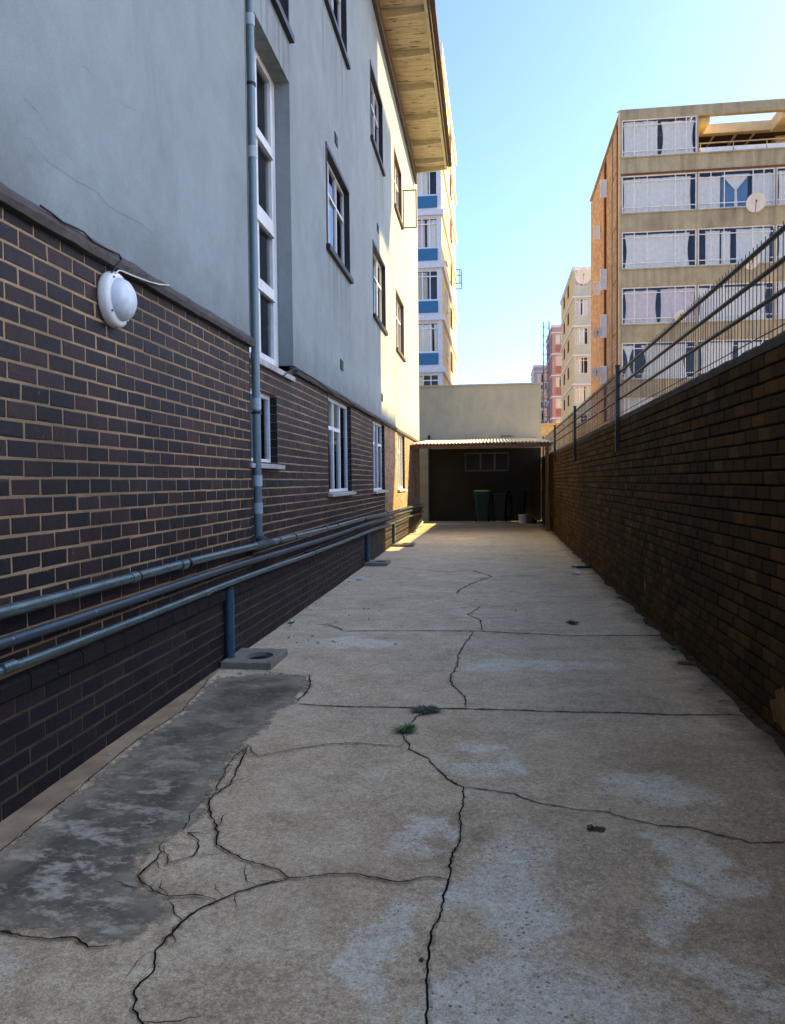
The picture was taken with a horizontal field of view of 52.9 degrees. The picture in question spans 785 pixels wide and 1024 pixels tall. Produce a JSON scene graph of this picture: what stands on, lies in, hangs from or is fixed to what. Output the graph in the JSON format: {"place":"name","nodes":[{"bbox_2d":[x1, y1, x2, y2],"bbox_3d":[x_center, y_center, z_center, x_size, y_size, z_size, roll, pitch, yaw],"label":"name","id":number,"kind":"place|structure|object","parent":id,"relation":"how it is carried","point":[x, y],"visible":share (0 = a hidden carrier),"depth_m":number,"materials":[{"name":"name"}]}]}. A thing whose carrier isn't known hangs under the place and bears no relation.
{"place":"outdoors","nodes":[
{"label":"outdoors","id":0,"kind":"place"},
{"bbox_2d":[0,520,784,1023],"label":"pavement","id":1,"kind":"structure","parent":0,"point":[342,850],"depth_m":3.20,"materials":[{"name":"concrete"}]},
{"bbox_2d":[0,667,220,851],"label":"sand strip","id":2,"kind":"object","parent":1,"relation":"on","point":[24,817],"visible":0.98,"depth_m":3.90,"materials":[{"name":"beige sand"}]},
{"bbox_2d":[0,673,309,942],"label":"screed patch","id":3,"kind":"object","parent":1,"relation":"on","point":[69,865],"visible":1,"depth_m":3.37,"materials":[{"name":"grey concrete"}]},
{"bbox_2d":[221,648,287,669],"bbox_3d":[-1.111,1.191,6.386,0.400,0.071,0.520,0,2,7],"label":"drain gully","id":4,"kind":"object","parent":1,"relation":"on","point":[259,658],"visible":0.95,"depth_m":6.26,"materials":[{"name":"grey concrete"}]},
{"bbox_2d":[224,585,234,657],"bbox_3d":[-1.299,0.876,6.297,0.082,0.631,0.087,0,2,7],"label":"waste pipe","id":5,"kind":"object","parent":4,"relation":"in","point":[229,606],"visible":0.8,"depth_m":6.27,"materials":[{"name":"blue plastic"}]},
{"bbox_2d":[364,560,390,565],"bbox_3d":[-0.262,0.896,13.802,0.400,0.070,0.520,0,2,7],"label":"drain gully","id":6,"kind":"object","parent":1,"relation":"on","point":[379,562],"visible":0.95,"depth_m":13.59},
{"bbox_2d":[365,533,369,561],"bbox_3d":[-0.431,0.615,13.712,0.082,0.561,0.087,0,2,7],"label":"waste pipe","id":7,"kind":"object","parent":6,"relation":"in","point":[367,541],"visible":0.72,"depth_m":13.68,"materials":[{"name":"blue plastic"}]},
{"bbox_2d":[392,542,414,546],"bbox_3d":[0.242,0.737,17.767,0.500,0.070,0.500,0,2,7],"label":"drain gully","id":8,"kind":"object","parent":1,"relation":"on","point":[404,544],"visible":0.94,"depth_m":17.54,"materials":[{"name":"grey concrete"}]},
{"bbox_2d":[392,523,395,543],"bbox_3d":[0.034,0.472,17.682,0.082,0.531,0.087,0,2,7],"label":"waste pipe","id":9,"kind":"object","parent":8,"relation":"in","point":[394,533],"visible":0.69,"depth_m":17.65,"materials":[{"name":"grey plastic"}]},
{"bbox_2d":[390,722,419,732],"bbox_3d":[0.070,1.256,4.581,0.192,0.033,0.174,0,2,8],"label":"weed","id":10,"kind":"object","parent":1,"relation":"on","point":[409,727],"visible":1,"depth_m":4.58,"materials":[{"name":"green plant"}]},
{"bbox_2d":[406,704,444,714],"bbox_3d":[0.210,1.246,4.967,0.247,0.019,0.244,0,2,8],"label":"weed","id":11,"kind":"object","parent":1,"relation":"on","point":[429,709],"visible":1,"depth_m":4.98,"materials":[{"name":"green plant"}]},
{"bbox_2d":[412,438,553,530],"bbox_3d":[2.967,-1.038,25.283,4.093,2.959,5.950,0,2,8],"label":"carport","id":12,"kind":"object","parent":1,"relation":"on","point":[455,443],"visible":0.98,"depth_m":22.43,"materials":[{"name":"white metal"}]},
{"bbox_2d":[474,490,491,521],"bbox_3d":[3.148,-0.206,27.562,0.600,1.120,0.706,0,2,5],"label":"wheeled bin","id":13,"kind":"object","parent":1,"relation":"on","point":[482,500],"visible":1,"depth_m":27.29,"materials":[{"name":"green plastic"}]},
{"bbox_2d":[491,490,508,521],"bbox_3d":[3.752,-0.212,27.532,0.600,1.120,0.706,0,2,11],"label":"wheeled bin","id":14,"kind":"object","parent":1,"relation":"on","point":[499,499],"visible":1,"depth_m":27.27,"materials":[{"name":"black plastic"}]},
{"bbox_2d":[509,490,527,520],"bbox_3d":[4.376,-0.219,27.550,0.600,1.120,0.706,-1,2,2],"label":"wheeled bin","id":15,"kind":"object","parent":1,"relation":"on","point":[517,501],"visible":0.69,"depth_m":27.27,"materials":[{"name":"black plastic"}]},
{"bbox_2d":[518,514,527,522],"bbox_3d":[4.394,0.226,26.583,0.320,0.295,0.320,-1,2,-10],"label":"bucket","id":16,"kind":"object","parent":1,"relation":"on","point":[522,518],"visible":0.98,"depth_m":26.47,"materials":[{"name":"white plastic"}]},
{"bbox_2d":[566,620,579,623],"bbox_3d":[1.812,1.105,7.928,0.116,0.042,0.109,-3,3,-44],"label":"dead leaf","id":17,"kind":"object","parent":1,"relation":"on","point":[572,622],"visible":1,"depth_m":7.93,"materials":[{"name":"brown plant"}]},
{"bbox_2d":[570,569,581,573],"bbox_3d":[2.817,0.914,12.075,0.158,0.076,0.151,1,3,34],"label":"paper scrap","id":18,"kind":"object","parent":1,"relation":"on","point":[575,571],"visible":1,"depth_m":12.06,"materials":[{"name":"white paper"}]},
{"bbox_2d":[570,565,592,567],"bbox_3d":[3.138,0.893,12.949,0.394,0.039,0.181,-1,2,-15],"label":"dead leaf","id":19,"kind":"object","parent":1,"relation":"on","point":[586,566],"visible":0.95,"depth_m":12.91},
{"bbox_2d":[587,824,605,831],"bbox_3d":[0.842,1.308,3.262,0.078,0.017,0.039,0,2,22],"label":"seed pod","id":20,"kind":"object","parent":1,"relation":"on","point":[590,827],"visible":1,"depth_m":3.26,"materials":[{"name":"brown plant"}]},
{"bbox_2d":[554,534,784,755],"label":"silt","id":21,"kind":"object","parent":1,"relation":"on","point":[752,715],"visible":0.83,"depth_m":5.95,"materials":[{"name":"brown soil"}]},
{"bbox_2d":[677,660,695,664],"bbox_3d":[2.295,1.175,6.153,0.140,0.026,0.080,0,2,21],"label":"dead leaf","id":22,"kind":"object","parent":1,"relation":"on","point":[689,662],"visible":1,"depth_m":6.15,"materials":[{"name":"brown plant"}]},
{"bbox_2d":[417,43,461,384],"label":"apartment building","id":23,"kind":"structure","parent":0,"point":[437,269],"depth_m":42.92,"materials":[{"name":"white paint"}]},
{"bbox_2d":[417,171,436,208],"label":"window","id":24,"kind":"structure","parent":23,"relation":"in","point":[422,183],"depth_m":42.51,"materials":[{"name":"white paint"}]},
{"bbox_2d":[417,218,437,260],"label":"window","id":25,"kind":"structure","parent":23,"relation":"in","point":[432,234],"depth_m":42.65,"materials":[{"name":"white paint"}]},
{"bbox_2d":[418,270,437,312],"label":"window","id":26,"kind":"structure","parent":23,"relation":"in","point":[423,306],"depth_m":42.72,"materials":[{"name":"white paint"}]},
{"bbox_2d":[418,322,438,364],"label":"window","id":27,"kind":"structure","parent":23,"relation":"in","point":[424,331],"depth_m":42.87,"materials":[{"name":"white glass"}]},
{"bbox_2d":[419,374,438,384],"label":"window","id":28,"kind":"structure","parent":23,"relation":"in","point":[430,380],"depth_m":42.98,"materials":[{"name":"white paint"}]},
{"bbox_2d":[445,191,447,218],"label":"window","id":29,"kind":"structure","parent":23,"relation":"in","point":[445,191],"depth_m":45.80,"materials":[{"name":"white paint"}]},
{"bbox_2d":[445,241,447,266],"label":"window","id":30,"kind":"structure","parent":23,"relation":"in","point":[446,247],"depth_m":45.68,"materials":[{"name":"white paint"}]},
{"bbox_2d":[446,289,448,314],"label":"window","id":31,"kind":"structure","parent":23,"relation":"in","point":[446,289],"depth_m":45.94,"materials":[{"name":"white paint"}]},
{"bbox_2d":[446,338,448,361],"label":"window","id":32,"kind":"structure","parent":23,"relation":"in","point":[447,356],"depth_m":46.15,"materials":[{"name":"white paint"}]},
{"bbox_2d":[449,129,451,155],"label":"window","id":33,"kind":"structure","parent":23,"relation":"in","point":[449,129],"depth_m":50.59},
{"bbox_2d":[450,174,451,199],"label":"window","id":34,"kind":"structure","parent":23,"relation":"in","point":[450,174],"depth_m":50.58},
{"bbox_2d":[450,219,451,242],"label":"window","id":35,"kind":"structure","parent":23,"relation":"in","point":[450,219],"depth_m":50.43,"materials":[{"name":"glass"}]},
{"bbox_2d":[450,263,452,286],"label":"window","id":36,"kind":"structure","parent":23,"relation":"in","point":[450,263],"depth_m":50.73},
{"bbox_2d":[451,307,452,329],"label":"window","id":37,"kind":"structure","parent":23,"relation":"in","point":[451,307],"depth_m":50.90,"materials":[{"name":"yellow glass"}]},
{"bbox_2d":[451,351,452,372],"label":"window","id":38,"kind":"structure","parent":23,"relation":"in","point":[451,351],"depth_m":50.71,"materials":[{"name":"yellow glass"}]},
{"bbox_2d":[528,518,536,523],"bbox_3d":[4.644,0.287,26.255,0.324,0.196,0.296,-2,3,-36],"label":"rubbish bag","id":39,"kind":"object","parent":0,"point":[532,521],"visible":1,"depth_m":26.14,"materials":[{"name":"black plastic"}]},
{"bbox_2d":[530,365,546,422],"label":"apartment building","id":40,"kind":"structure","parent":0,"point":[536,374],"depth_m":117.52,"materials":[{"name":"grey paint"}]},
{"bbox_2d":[536,373,542,388],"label":"window","id":41,"kind":"structure","parent":40,"relation":"in","point":[538,376],"depth_m":117.57,"materials":[{"name":"white glass"}]},
{"bbox_2d":[541,392,542,407],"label":"window","id":42,"kind":"structure","parent":40,"relation":"in","point":[541,392],"depth_m":117.64,"materials":[{"name":"grey glass"}]},
{"bbox_2d":[546,324,560,422],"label":"apartment building","id":43,"kind":"structure","parent":0,"point":[555,373],"depth_m":103.56,"materials":[{"name":"pink paint"}]},
{"bbox_2d":[556,334,560,351],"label":"window","id":44,"kind":"structure","parent":43,"relation":"in","point":[558,347],"depth_m":103.28,"materials":[{"name":"white glass"}]},
{"bbox_2d":[556,355,560,372],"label":"window","id":45,"kind":"structure","parent":43,"relation":"in","point":[558,357],"depth_m":103.38,"materials":[{"name":"pink glass"}]},
{"bbox_2d":[556,377,560,393],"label":"window","id":46,"kind":"structure","parent":43,"relation":"in","point":[558,380],"depth_m":103.50,"materials":[{"name":"white glass"}]},
{"bbox_2d":[556,398,560,415],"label":"window","id":47,"kind":"structure","parent":43,"relation":"in","point":[558,403],"depth_m":103.60,"materials":[{"name":"white paint"}]},
{"bbox_2d":[541,422,608,515],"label":"garden wall","id":48,"kind":"structure","parent":0,"point":[547,428],"depth_m":31.33,"materials":[{"name":"yellow brick"}]},
{"bbox_2d":[560,266,590,422],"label":"apartment building","id":49,"kind":"structure","parent":0,"point":[575,327],"depth_m":76.97,"materials":[{"name":"beige paint"}]},
{"bbox_2d":[575,271,587,285],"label":"window","id":50,"kind":"structure","parent":49,"relation":"in","point":[576,283],"depth_m":76.58,"materials":[{"name":"white paint"}]},
{"bbox_2d":[575,299,587,315],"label":"window","id":51,"kind":"structure","parent":49,"relation":"in","point":[578,302],"depth_m":76.66,"materials":[{"name":"white paint"}]},
{"bbox_2d":[575,328,587,344],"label":"window","id":52,"kind":"structure","parent":49,"relation":"in","point":[579,332],"depth_m":76.77,"materials":[{"name":"white paint"}]},
{"bbox_2d":[575,357,587,373],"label":"window","id":53,"kind":"structure","parent":49,"relation":"in","point":[578,360],"depth_m":76.88,"materials":[{"name":"white glass"}]},
{"bbox_2d":[575,386,587,402],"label":"window","id":54,"kind":"structure","parent":49,"relation":"in","point":[579,390],"depth_m":76.99,"materials":[{"name":"white paint"}]},
{"bbox_2d":[575,268,590,283],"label":"satellite dish","id":55,"kind":"object","parent":49,"relation":"attached to","point":[582,275],"visible":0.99,"depth_m":75.89,"materials":[{"name":"white paint"}]},
{"bbox_2d":[435,0,784,383],"label":"sky","id":56,"kind":"structure","parent":0,"point":[537,89],"materials":[{"name":"blue"}]},
{"bbox_2d":[589,98,784,421],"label":"apartment building","id":57,"kind":"structure","parent":0,"point":[677,225],"depth_m":39.13,"materials":[{"name":"concrete"}]},
{"bbox_2d":[591,367,601,376],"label":"satellite dish","id":58,"kind":"object","parent":57,"relation":"attached to","point":[596,371],"visible":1,"depth_m":44.45,"materials":[{"name":"white paint"}]},
{"bbox_2d":[592,328,601,337],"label":"satellite dish","id":59,"kind":"object","parent":57,"relation":"attached to","point":[596,332],"visible":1,"depth_m":44.17,"materials":[{"name":"white paint"}]},
{"bbox_2d":[594,281,599,294],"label":"window","id":60,"kind":"structure","parent":57,"relation":"in","point":[596,283],"depth_m":47.58,"materials":[{"name":"white paint"}]},
{"bbox_2d":[594,226,599,239],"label":"window","id":61,"kind":"structure","parent":57,"relation":"in","point":[596,228],"depth_m":47.46,"materials":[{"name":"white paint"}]},
{"bbox_2d":[600,179,606,197],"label":"window","id":62,"kind":"structure","parent":57,"relation":"in","point":[603,183],"depth_m":44.47,"materials":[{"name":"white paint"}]},
{"bbox_2d":[600,269,606,289],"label":"window","id":63,"kind":"structure","parent":57,"relation":"in","point":[603,272],"depth_m":44.67,"materials":[{"name":"white paint"}]},
{"bbox_2d":[600,314,606,337],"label":"window","id":64,"kind":"structure","parent":57,"relation":"in","point":[603,318],"depth_m":44.77,"materials":[{"name":"white paint"}]},
{"bbox_2d":[600,366,606,383],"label":"window","id":65,"kind":"structure","parent":57,"relation":"in","point":[603,378],"depth_m":44.88,"materials":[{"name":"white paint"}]},
{"bbox_2d":[623,397,655,413],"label":"window","id":66,"kind":"structure","parent":57,"relation":"in","point":[628,399],"depth_m":39.72,"materials":[{"name":"white paint"}]},
{"bbox_2d":[622,341,694,379],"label":"window","id":67,"kind":"structure","parent":57,"relation":"in","point":[628,349],"depth_m":39.43,"materials":[{"name":"white paint"}]},
{"bbox_2d":[622,285,695,323],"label":"window","id":68,"kind":"structure","parent":57,"relation":"in","point":[640,305],"depth_m":39.35,"materials":[{"name":"white paint"}]},
{"bbox_2d":[622,229,695,268],"bbox_3d":[13.241,-13.062,39.221,3.580,1.830,0.119,0,2,8],"label":"window","id":69,"kind":"structure","parent":57,"relation":"in","point":[653,250],"depth_m":39.25,"materials":[{"name":"white paint"}]},
{"bbox_2d":[622,172,696,212],"bbox_3d":[13.212,-15.805,39.115,3.580,1.830,0.119,0,2,8],"label":"window","id":70,"kind":"structure","parent":57,"relation":"in","point":[647,194],"depth_m":39.13,"materials":[{"name":"white paint"}]},
{"bbox_2d":[622,115,696,156],"bbox_3d":[13.184,-18.548,39.009,3.580,1.830,0.119,0,2,8],"label":"window","id":71,"kind":"structure","parent":57,"relation":"in","point":[640,138],"depth_m":39.03,"materials":[{"name":"white paint"}]},
{"bbox_2d":[674,310,686,321],"bbox_3d":[14.159,-9.596,38.710,0.556,0.541,0.659,1,2,28],"label":"satellite dish","id":72,"kind":"object","parent":57,"relation":"attached to","point":[678,313],"visible":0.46,"depth_m":38.56,"materials":[{"name":"white paint"}]},
{"bbox_2d":[698,338,768,373],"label":"window","id":73,"kind":"structure","parent":57,"relation":"in","point":[722,344],"depth_m":39.06,"materials":[{"name":"white paint"}]},
{"bbox_2d":[698,282,772,321],"bbox_3d":[16.888,-10.339,38.848,3.580,1.830,0.119,0,2,8],"label":"window","id":74,"kind":"structure","parent":57,"relation":"in","point":[709,301],"depth_m":38.88,"materials":[{"name":"white glass"}]},
{"bbox_2d":[698,225,773,265],"bbox_3d":[16.859,-13.082,38.742,3.580,1.830,0.119,0,2,8],"label":"window","id":75,"kind":"structure","parent":57,"relation":"in","point":[746,239],"depth_m":38.76,"materials":[{"name":"white paint"}]},
{"bbox_2d":[698,167,774,208],"bbox_3d":[16.836,-15.826,38.675,3.580,1.830,0.199,0,2,8],"label":"window","id":76,"kind":"structure","parent":57,"relation":"in","point":[734,187],"depth_m":38.70,"materials":[{"name":"white paint"}]},
{"bbox_2d":[744,253,759,268],"bbox_3d":[17.317,-12.120,38.113,0.675,0.686,0.720,-2,3,-37],"label":"satellite dish","id":77,"kind":"object","parent":57,"relation":"attached to","point":[756,261],"visible":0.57,"depth_m":38.13,"materials":[{"name":"white paint"}]},
{"bbox_2d":[746,192,765,211],"bbox_3d":[17.492,-14.896,37.947,0.747,0.776,0.749,-2,2,-26],"label":"satellite dish","id":78,"kind":"object","parent":57,"relation":"attached to","point":[756,202],"visible":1,"depth_m":37.95,"materials":[{"name":"white paint"}]},
{"bbox_2d":[776,281,784,318],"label":"window","id":79,"kind":"structure","parent":57,"relation":"in","point":[779,282],"depth_m":38.58,"materials":[{"name":"white paint"}]},
{"bbox_2d":[776,224,784,261],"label":"window","id":80,"kind":"structure","parent":57,"relation":"in","point":[781,236],"depth_m":38.48,"materials":[{"name":"white paint"}]},
{"bbox_2d":[777,167,784,204],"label":"window","id":81,"kind":"structure","parent":57,"relation":"in","point":[781,201],"depth_m":38.38,"materials":[{"name":"white paint"}]},
{"label":"ground","id":82,"kind":"structure","parent":0,"visible":0},
{"bbox_2d":[0,0,451,821],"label":"apartment building","id":83,"kind":"structure","parent":82,"relation":"on","point":[126,448],"depth_m":5.59,"materials":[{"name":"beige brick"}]},
{"bbox_2d":[39,205,122,272],"bbox_3d":[-1.577,-1.370,4.049,0.010,0.134,0.824,0,2,7],"label":"ledge cable","id":84,"kind":"object","parent":83,"relation":"attached to","point":[72,226],"visible":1,"depth_m":4.05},
{"bbox_2d":[97,271,136,327],"bbox_3d":[-1.517,-1.191,4.419,0.140,0.310,0.310,0,2,7],"label":"wall lamp","id":85,"kind":"object","parent":83,"relation":"attached to","point":[117,299],"visible":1,"depth_m":4.33,"materials":[{"name":"white plastic"}]},
{"bbox_2d":[115,270,169,285],"bbox_3d":[-1.491,-1.395,4.736,0.010,0.127,0.762,0,2,7],"label":"lamp cable","id":86,"kind":"object","parent":83,"relation":"attached to","point":[117,271],"visible":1,"depth_m":4.66,"materials":[{"name":"white plastic"}]},
{"bbox_2d":[0,503,423,619],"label":"pipe","id":87,"kind":"object","parent":83,"relation":"attached to","point":[262,542],"depth_m":4.62,"materials":[{"name":"grey metal"}]},
{"bbox_2d":[0,506,423,649],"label":"pipe","id":88,"kind":"object","parent":83,"relation":"attached to","point":[14,639],"depth_m":4.56,"materials":[{"name":"grey metal"}]},
{"bbox_2d":[0,511,423,676],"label":"pipe","id":89,"kind":"object","parent":83,"relation":"attached to","point":[9,666],"depth_m":4.50,"materials":[{"name":"grey metal"}]},
{"bbox_2d":[244,0,262,539],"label":"downpipe","id":90,"kind":"object","parent":83,"relation":"attached to","point":[251,146],"visible":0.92,"depth_m":7.09,"materials":[{"name":"metal"}]},
{"bbox_2d":[250,388,284,468],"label":"window","id":91,"kind":"structure","parent":83,"relation":"in","point":[265,399],"depth_m":8.03,"materials":[{"name":"white paint"}]},
{"bbox_2d":[249,47,294,381],"bbox_3d":[-1.331,-3.061,7.898,0.250,3.285,1.766,0,2,7],"label":"window","id":92,"kind":"structure","parent":83,"relation":"in","point":[264,89],"depth_m":8.48,"materials":[{"name":"white paint"}]},
{"bbox_2d":[271,0,294,43],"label":"window","id":93,"kind":"structure","parent":83,"relation":"in","point":[281,7],"depth_m":8.47,"materials":[{"name":"grey glass"}]},
{"bbox_2d":[283,368,387,423],"bbox_3d":[-0.618,-1.670,12.616,0.019,0.183,8.914,0,2,7],"label":"ledge cable","id":94,"kind":"object","parent":83,"relation":"attached to","point":[330,391],"visible":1,"depth_m":10.51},
{"bbox_2d":[324,0,350,69],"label":"window","id":95,"kind":"structure","parent":83,"relation":"in","point":[337,9],"depth_m":12.21,"materials":[{"name":"glass"}]},
{"bbox_2d":[325,141,353,283],"bbox_3d":[-0.830,-4.336,11.634,0.180,1.455,1.940,0,2,7],"label":"window","id":96,"kind":"structure","parent":83,"relation":"in","point":[337,190],"depth_m":11.85,"materials":[{"name":"grey glass"}]},
{"bbox_2d":[328,397,355,496],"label":"window","id":97,"kind":"structure","parent":83,"relation":"in","point":[337,412],"depth_m":11.98,"materials":[{"name":"white paint"}]},
{"bbox_2d":[370,59,385,176],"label":"window","id":98,"kind":"structure","parent":83,"relation":"in","point":[376,106],"depth_m":16.23,"materials":[{"name":"glass"}]},
{"bbox_2d":[373,421,387,493],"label":"window","id":99,"kind":"structure","parent":83,"relation":"in","point":[377,441],"depth_m":16.27,"materials":[{"name":"white paint"}]},
{"bbox_2d":[373,240,387,335],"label":"window","id":100,"kind":"structure","parent":83,"relation":"in","point":[379,279],"depth_m":16.65,"materials":[{"name":"glass"}]},
{"bbox_2d":[394,147,403,229],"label":"window","id":101,"kind":"structure","parent":83,"relation":"in","point":[397,171],"depth_m":20.27,"materials":[{"name":"glass"}]},
{"bbox_2d":[396,289,405,361],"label":"window","id":102,"kind":"structure","parent":83,"relation":"in","point":[399,304],"depth_m":20.60,"materials":[{"name":"glass"}]},
{"bbox_2d":[397,434,407,491],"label":"window","id":103,"kind":"structure","parent":83,"relation":"in","point":[399,438],"depth_m":20.48,"materials":[{"name":"white paint"}]},
{"bbox_2d":[419,382,542,520],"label":"plain outbuilding","id":104,"kind":"structure","parent":82,"relation":"on","point":[452,480],"depth_m":28.29,"materials":[{"name":"beige paint"}]},
{"bbox_2d":[465,452,508,471],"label":"window","id":105,"kind":"structure","parent":104,"relation":"in","point":[483,461],"depth_m":28.32,"materials":[{"name":"glass"}]},
{"bbox_2d":[543,321,549,422],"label":"lattice mast","id":106,"kind":"object","parent":82,"relation":"on","point":[547,374],"visible":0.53,"depth_m":97.39,"materials":[{"name":"metal"}]},
{"bbox_2d":[541,330,784,736],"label":"boundary wall","id":107,"kind":"structure","parent":82,"relation":"on","point":[669,518],"depth_m":5.99,"materials":[{"name":"brown brick"}]},
{"bbox_2d":[542,221,784,464],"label":"steel fence","id":108,"kind":"object","parent":107,"relation":"on","point":[570,424],"visible":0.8,"depth_m":6.77,"materials":[{"name":"grey metal"}]}
]}

